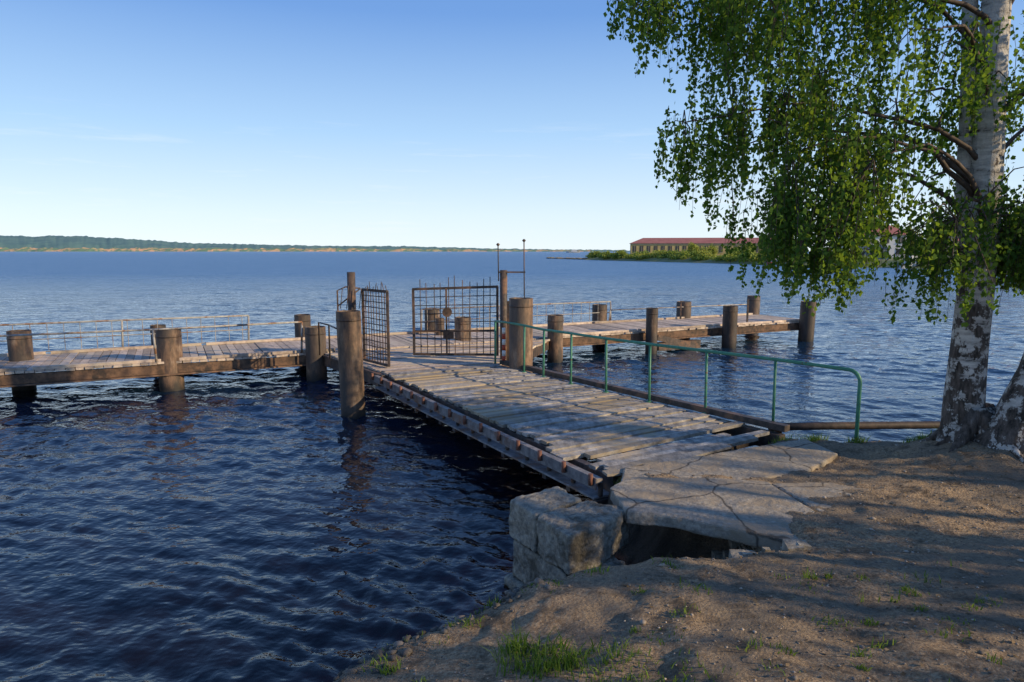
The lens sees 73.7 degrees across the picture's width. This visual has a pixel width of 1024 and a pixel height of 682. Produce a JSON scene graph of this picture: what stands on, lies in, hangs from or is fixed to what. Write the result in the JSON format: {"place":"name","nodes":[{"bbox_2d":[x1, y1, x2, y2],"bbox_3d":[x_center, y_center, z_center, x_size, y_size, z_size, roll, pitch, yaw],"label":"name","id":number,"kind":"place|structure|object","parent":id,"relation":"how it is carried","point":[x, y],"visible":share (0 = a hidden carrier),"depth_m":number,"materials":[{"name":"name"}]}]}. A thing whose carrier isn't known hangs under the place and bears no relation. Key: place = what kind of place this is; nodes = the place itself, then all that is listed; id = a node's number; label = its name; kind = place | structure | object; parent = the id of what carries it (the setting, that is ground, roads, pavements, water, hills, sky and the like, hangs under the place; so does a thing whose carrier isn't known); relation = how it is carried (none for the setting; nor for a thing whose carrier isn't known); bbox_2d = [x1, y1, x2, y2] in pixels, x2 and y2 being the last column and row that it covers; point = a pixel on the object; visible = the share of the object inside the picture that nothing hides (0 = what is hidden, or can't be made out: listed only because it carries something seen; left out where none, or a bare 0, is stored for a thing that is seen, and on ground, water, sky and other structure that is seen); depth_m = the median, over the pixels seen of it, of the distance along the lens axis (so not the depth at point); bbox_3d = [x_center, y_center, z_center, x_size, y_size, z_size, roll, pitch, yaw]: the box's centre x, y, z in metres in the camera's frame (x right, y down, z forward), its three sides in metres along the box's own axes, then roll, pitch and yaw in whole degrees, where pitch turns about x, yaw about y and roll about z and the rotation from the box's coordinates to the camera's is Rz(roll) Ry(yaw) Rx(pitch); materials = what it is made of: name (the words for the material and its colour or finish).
{"place":"outdoors","nodes":[
{"label":"outdoors","id":0,"kind":"place"},
{"bbox_2d":[0,247,590,251],"bbox_3d":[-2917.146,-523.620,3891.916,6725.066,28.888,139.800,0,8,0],"label":"shore","id":1,"kind":"structure","parent":0,"point":[44,249],"depth_m":3880.46,"materials":[{"name":"green plant"}]},
{"bbox_2d":[0,235,629,251],"bbox_3d":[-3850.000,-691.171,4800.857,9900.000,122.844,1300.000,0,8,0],"label":"hills","id":2,"kind":"structure","parent":0,"point":[21,241],"depth_m":4460.34,"materials":[{"name":"green plant"}]},
{"bbox_2d":[0,252,1023,681],"bbox_3d":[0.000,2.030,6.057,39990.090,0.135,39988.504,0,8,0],"label":"lake water","id":3,"kind":"structure","parent":0,"point":[282,524],"depth_m":10.02,"materials":[{"name":"blue liquid"}]},
{"bbox_2d":[6,329,36,390],"bbox_3d":[-10.000,1.571,14.075,0.427,3.610,0.431,0,8,0],"label":"steel pile","id":4,"kind":"object","parent":3,"relation":"in","point":[20,348],"visible":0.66,"depth_m":13.74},
{"bbox_2d":[150,324,165,348],"bbox_3d":[-8.450,1.326,16.514,0.346,3.459,0.348,0,8,0],"label":"steel pile","id":5,"kind":"object","parent":3,"relation":"in","point":[159,326],"visible":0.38,"depth_m":16.19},
{"bbox_2d":[155,327,184,391],"bbox_3d":[-6.950,1.555,14.043,0.478,3.650,0.482,0,8,0],"label":"steel pile","id":6,"kind":"object","parent":3,"relation":"in","point":[169,348],"visible":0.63,"depth_m":13.71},
{"bbox_2d":[294,314,310,336],"bbox_3d":[-5.350,1.106,17.645,0.407,3.600,0.410,0,8,0],"label":"steel pile","id":7,"kind":"object","parent":3,"relation":"in","point":[305,319],"visible":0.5,"depth_m":17.28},
{"bbox_2d":[305,325,326,381],"bbox_3d":[-4.280,1.456,15.069,0.448,3.580,0.451,0,8,0],"label":"steel pile","id":8,"kind":"object","parent":3,"relation":"in","point":[316,368],"visible":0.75,"depth_m":14.74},
{"bbox_2d":[336,310,365,418],"bbox_3d":[-2.715,1.576,11.756,0.493,4.214,0.420,0,8,0],"label":"mooring post","id":9,"kind":"object","parent":3,"relation":"in","point":[350,358],"visible":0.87,"depth_m":11.44,"materials":[{"name":"brown wood"}]},
{"bbox_2d":[0,299,798,387],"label":"wooden pier","id":10,"kind":"structure","parent":3,"relation":"on","point":[78,365],"depth_m":15.28,"materials":[{"name":"brown wood"}]},
{"bbox_2d":[0,315,249,351],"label":"back railing","id":11,"kind":"object","parent":10,"relation":"on","point":[122,335],"visible":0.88,"depth_m":15.39,"materials":[{"name":"grey metal"}]},
{"bbox_2d":[0,321,302,361],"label":"front railing","id":12,"kind":"object","parent":10,"relation":"on","point":[107,331],"visible":1,"depth_m":13.57,"materials":[{"name":"grey metal"}]},
{"bbox_2d":[421,301,610,329],"bbox_3d":[0.309,-0.734,19.863,6.243,0.672,0.074,-4,8,-27],"label":"back railing","id":13,"kind":"object","parent":10,"relation":"on","point":[572,303],"visible":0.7,"depth_m":20.01,"materials":[{"name":"grey metal"}]},
{"bbox_2d":[609,304,746,320],"bbox_3d":[5.610,-0.941,22.443,5.838,0.409,0.058,-4,8,-26],"label":"front railing","id":14,"kind":"object","parent":10,"relation":"on","point":[610,310],"visible":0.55,"depth_m":22.09,"materials":[{"name":"grey metal"}]},
{"bbox_2d":[424,308,439,329],"bbox_3d":[-2.200,0.899,19.030,0.427,3.649,0.431,0,8,0],"label":"steel pile","id":15,"kind":"object","parent":3,"relation":"in","point":[430,324],"visible":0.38,"depth_m":18.65,"materials":[{"name":"metal"}]},
{"bbox_2d":[435,318,444,334],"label":"steel pile","id":16,"kind":"object","parent":3,"relation":"in","point":[437,324],"visible":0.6,"depth_m":17.91,"materials":[{"name":"metal"}]},
{"bbox_2d":[455,316,470,340],"bbox_3d":[-1.220,1.175,17.201,0.407,3.579,0.410,0,8,0],"label":"steel pile","id":17,"kind":"object","parent":3,"relation":"in","point":[458,325],"visible":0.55,"depth_m":16.84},
{"bbox_2d":[509,297,532,372],"bbox_3d":[0.170,1.332,13.136,0.458,4.330,0.461,0,8,0],"label":"wooden post","id":18,"kind":"object","parent":3,"relation":"in","point":[520,310],"visible":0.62,"depth_m":12.77,"materials":[{"name":"brown wood"}]},
{"bbox_2d":[547,314,562,362],"bbox_3d":[1.100,1.119,17.546,0.407,3.600,0.410,0,8,0],"label":"wooden post","id":19,"kind":"object","parent":3,"relation":"in","point":[555,350],"visible":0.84,"depth_m":17.23,"materials":[{"name":"wood"}]},
{"bbox_2d":[566,249,579,252],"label":"passenger ship","id":20,"kind":"object","parent":3,"relation":"on","point":[573,251],"visible":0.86,"depth_m":1093.33,"materials":[{"name":"grey paint"}]},
{"bbox_2d":[592,304,606,322],"bbox_3d":[2.730,0.624,21.465,0.468,3.560,0.472,0,8,0],"label":"steel pile","id":21,"kind":"object","parent":3,"relation":"in","point":[602,310],"visible":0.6,"depth_m":21.08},
{"bbox_2d":[645,307,657,353],"bbox_3d":[3.820,0.915,18.831,0.326,3.670,0.328,0,8,0],"label":"wooden post","id":22,"kind":"object","parent":3,"relation":"in","point":[651,324],"visible":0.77,"depth_m":18.54,"materials":[{"name":"brown wood"}]},
{"bbox_2d":[676,301,690,317],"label":"steel pile","id":23,"kind":"object","parent":3,"relation":"in","point":[686,310],"visible":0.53,"depth_m":22.46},
{"bbox_2d":[721,305,737,347],"bbox_3d":[6.350,0.772,20.073,0.427,3.629,0.430,0,8,0],"label":"wooden post","id":24,"kind":"object","parent":3,"relation":"in","point":[729,326],"visible":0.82,"depth_m":19.75,"materials":[{"name":"wood"}]},
{"bbox_2d":[747,295,759,314],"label":"steel pile","id":25,"kind":"object","parent":3,"relation":"in","point":[754,305],"visible":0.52,"depth_m":23.86,"materials":[{"name":"metal"}]},
{"bbox_2d":[798,301,816,341],"bbox_3d":[9.229,0.569,21.559,0.532,3.654,0.472,0,8,0],"label":"wooden post","id":26,"kind":"object","parent":3,"relation":"in","point":[806,326],"visible":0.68,"depth_m":21.23,"materials":[{"name":"wood"}]},
{"bbox_2d":[899,256,916,267],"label":"moored boat","id":27,"kind":"object","parent":3,"relation":"on","point":[909,265],"visible":0.03,"depth_m":111.42,"materials":[{"name":"grey paint"}]},
{"bbox_2d":[0,0,1023,250],"label":"sky","id":28,"kind":"structure","parent":0,"point":[418,123],"materials":[{"name":"blue"}]},
{"bbox_2d":[333,439,1023,681],"bbox_3d":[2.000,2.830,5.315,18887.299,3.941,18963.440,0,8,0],"label":"ground","id":29,"kind":"structure","parent":0,"point":[595,602],"depth_m":3.76,"materials":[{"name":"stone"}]},
{"bbox_2d":[322,577,570,681],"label":"bank stones","id":30,"kind":"object","parent":29,"relation":"on","point":[406,652],"visible":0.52,"depth_m":3.78,"materials":[{"name":"grey stone"}]},
{"bbox_2d":[504,486,811,588],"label":"concrete block","id":31,"kind":"structure","parent":29,"relation":"on","point":[557,532],"depth_m":5.32,"materials":[{"name":"grey concrete"}]},
{"bbox_2d":[610,477,814,549],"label":"concrete slab","id":32,"kind":"structure","parent":31,"relation":"on","point":[751,513],"depth_m":5.49,"materials":[{"name":"grey concrete"}]},
{"bbox_2d":[361,427,1002,681],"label":"grass","id":33,"kind":"structure","parent":29,"relation":"on","point":[567,662],"depth_m":3.30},
{"bbox_2d":[621,439,837,480],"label":"concrete slab","id":34,"kind":"structure","parent":29,"relation":"on","point":[774,460],"depth_m":6.98,"materials":[{"name":"grey concrete"}]},
{"bbox_2d":[323,339,789,503],"bbox_3d":[0.545,0.767,11.869,5.809,0.380,9.908,-4,8,-26],"label":"gangway","id":35,"kind":"object","parent":34,"relation":"on","point":[559,430],"visible":0.94,"depth_m":9.22,"materials":[{"name":"grey wood"}]},
{"bbox_2d":[318,239,525,366],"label":"iron gate","id":36,"kind":"structure","parent":35,"relation":"on","point":[351,287],"depth_m":13.86,"materials":[{"name":"metal"}]},
{"bbox_2d":[502,328,505,360],"bbox_3d":[-0.160,0.072,13.323,0.067,0.660,0.070,0,8,0],"label":"barrier post","id":37,"kind":"object","parent":35,"relation":"on","point":[503,345],"visible":0.99,"depth_m":13.30,"materials":[{"name":"metal"}]},
{"bbox_2d":[494,320,861,441],"bbox_3d":[1.714,0.438,10.534,0.284,0.982,7.154,-6,9,-37],"label":"green pipe railing","id":38,"kind":"object","parent":35,"relation":"on","point":[859,392],"visible":0.78,"depth_m":9.39,"materials":[{"name":"metal"}]},
{"bbox_2d":[545,437,1023,681],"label":"leaf litter","id":39,"kind":"object","parent":29,"relation":"on","point":[886,649],"visible":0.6,"depth_m":3.77,"materials":[{"name":"brown plant"}]},
{"bbox_2d":[603,0,1023,462],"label":"birch tree","id":40,"kind":"object","parent":29,"relation":"on","point":[988,247],"visible":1,"depth_m":6.57,"materials":[{"name":"green plant"}]},
{"bbox_2d":[772,482,861,510],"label":"concrete slab","id":41,"kind":"structure","parent":29,"relation":"on","point":[810,489],"depth_m":5.96,"materials":[{"name":"grey concrete"}]},
{"bbox_2d":[768,421,939,432],"bbox_3d":[5.877,1.600,8.912,5.278,1.300,0.234,-1,8,-4],"label":"shore pipe","id":42,"kind":"object","parent":29,"relation":"on","point":[866,425],"visible":0.47,"depth_m":8.70,"materials":[{"name":"metal"}]},
{"bbox_2d":[584,255,952,268],"bbox_3d":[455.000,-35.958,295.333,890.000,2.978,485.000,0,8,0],"label":"peninsula terrain","id":43,"kind":"structure","parent":0,"point":[689,260],"depth_m":166.51,"materials":[{"name":"green plant"}]},
{"bbox_2d":[546,257,587,259],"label":"stone breakwater","id":44,"kind":"object","parent":43,"relation":"on","point":[564,258],"visible":0.48,"depth_m":245.36,"materials":[{"name":"stone"}]},
{"bbox_2d":[630,243,757,254],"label":"walls","id":45,"kind":"structure","parent":43,"relation":"on","point":[659,245],"depth_m":247.48,"materials":[{"name":"brick"}]},
{"bbox_2d":[631,243,759,252],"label":"windows","id":46,"kind":"structure","parent":45,"relation":"attached to","point":[669,248],"depth_m":247.64,"materials":[{"name":"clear glass"}]},
{"bbox_2d":[629,238,770,243],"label":"roof","id":47,"kind":"structure","parent":45,"relation":"on","point":[683,240],"depth_m":249.11,"materials":[{"name":"red metal"}]},
{"bbox_2d":[585,249,929,262],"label":"shore bushes","id":48,"kind":"object","parent":43,"relation":"on","point":[681,255],"visible":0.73,"depth_m":178.41,"materials":[{"name":"green plant"}]},
{"bbox_2d":[686,221,1010,255],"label":"distant trees","id":49,"kind":"object","parent":43,"relation":"on","point":[692,246],"visible":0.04,"depth_m":228.90,"materials":[{"name":"green plant"}]},
{"bbox_2d":[838,237,906,256],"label":"walls","id":50,"kind":"structure","parent":43,"relation":"on","point":[892,244],"depth_m":161.00,"materials":[{"name":"white paint"}]},
{"bbox_2d":[869,235,906,254],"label":"windows","id":51,"kind":"structure","parent":50,"relation":"attached to","point":[900,239],"depth_m":160.68,"materials":[{"name":"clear glass"}]},
{"bbox_2d":[859,245,891,259],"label":"storage shed","id":52,"kind":"structure","parent":43,"relation":"on","point":[885,249],"depth_m":126.09,"materials":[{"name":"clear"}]},
{"bbox_2d":[864,225,905,234],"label":"roof","id":53,"kind":"structure","parent":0,"point":[893,230],"depth_m":161.98,"materials":[{"name":"red metal"}]}
]}

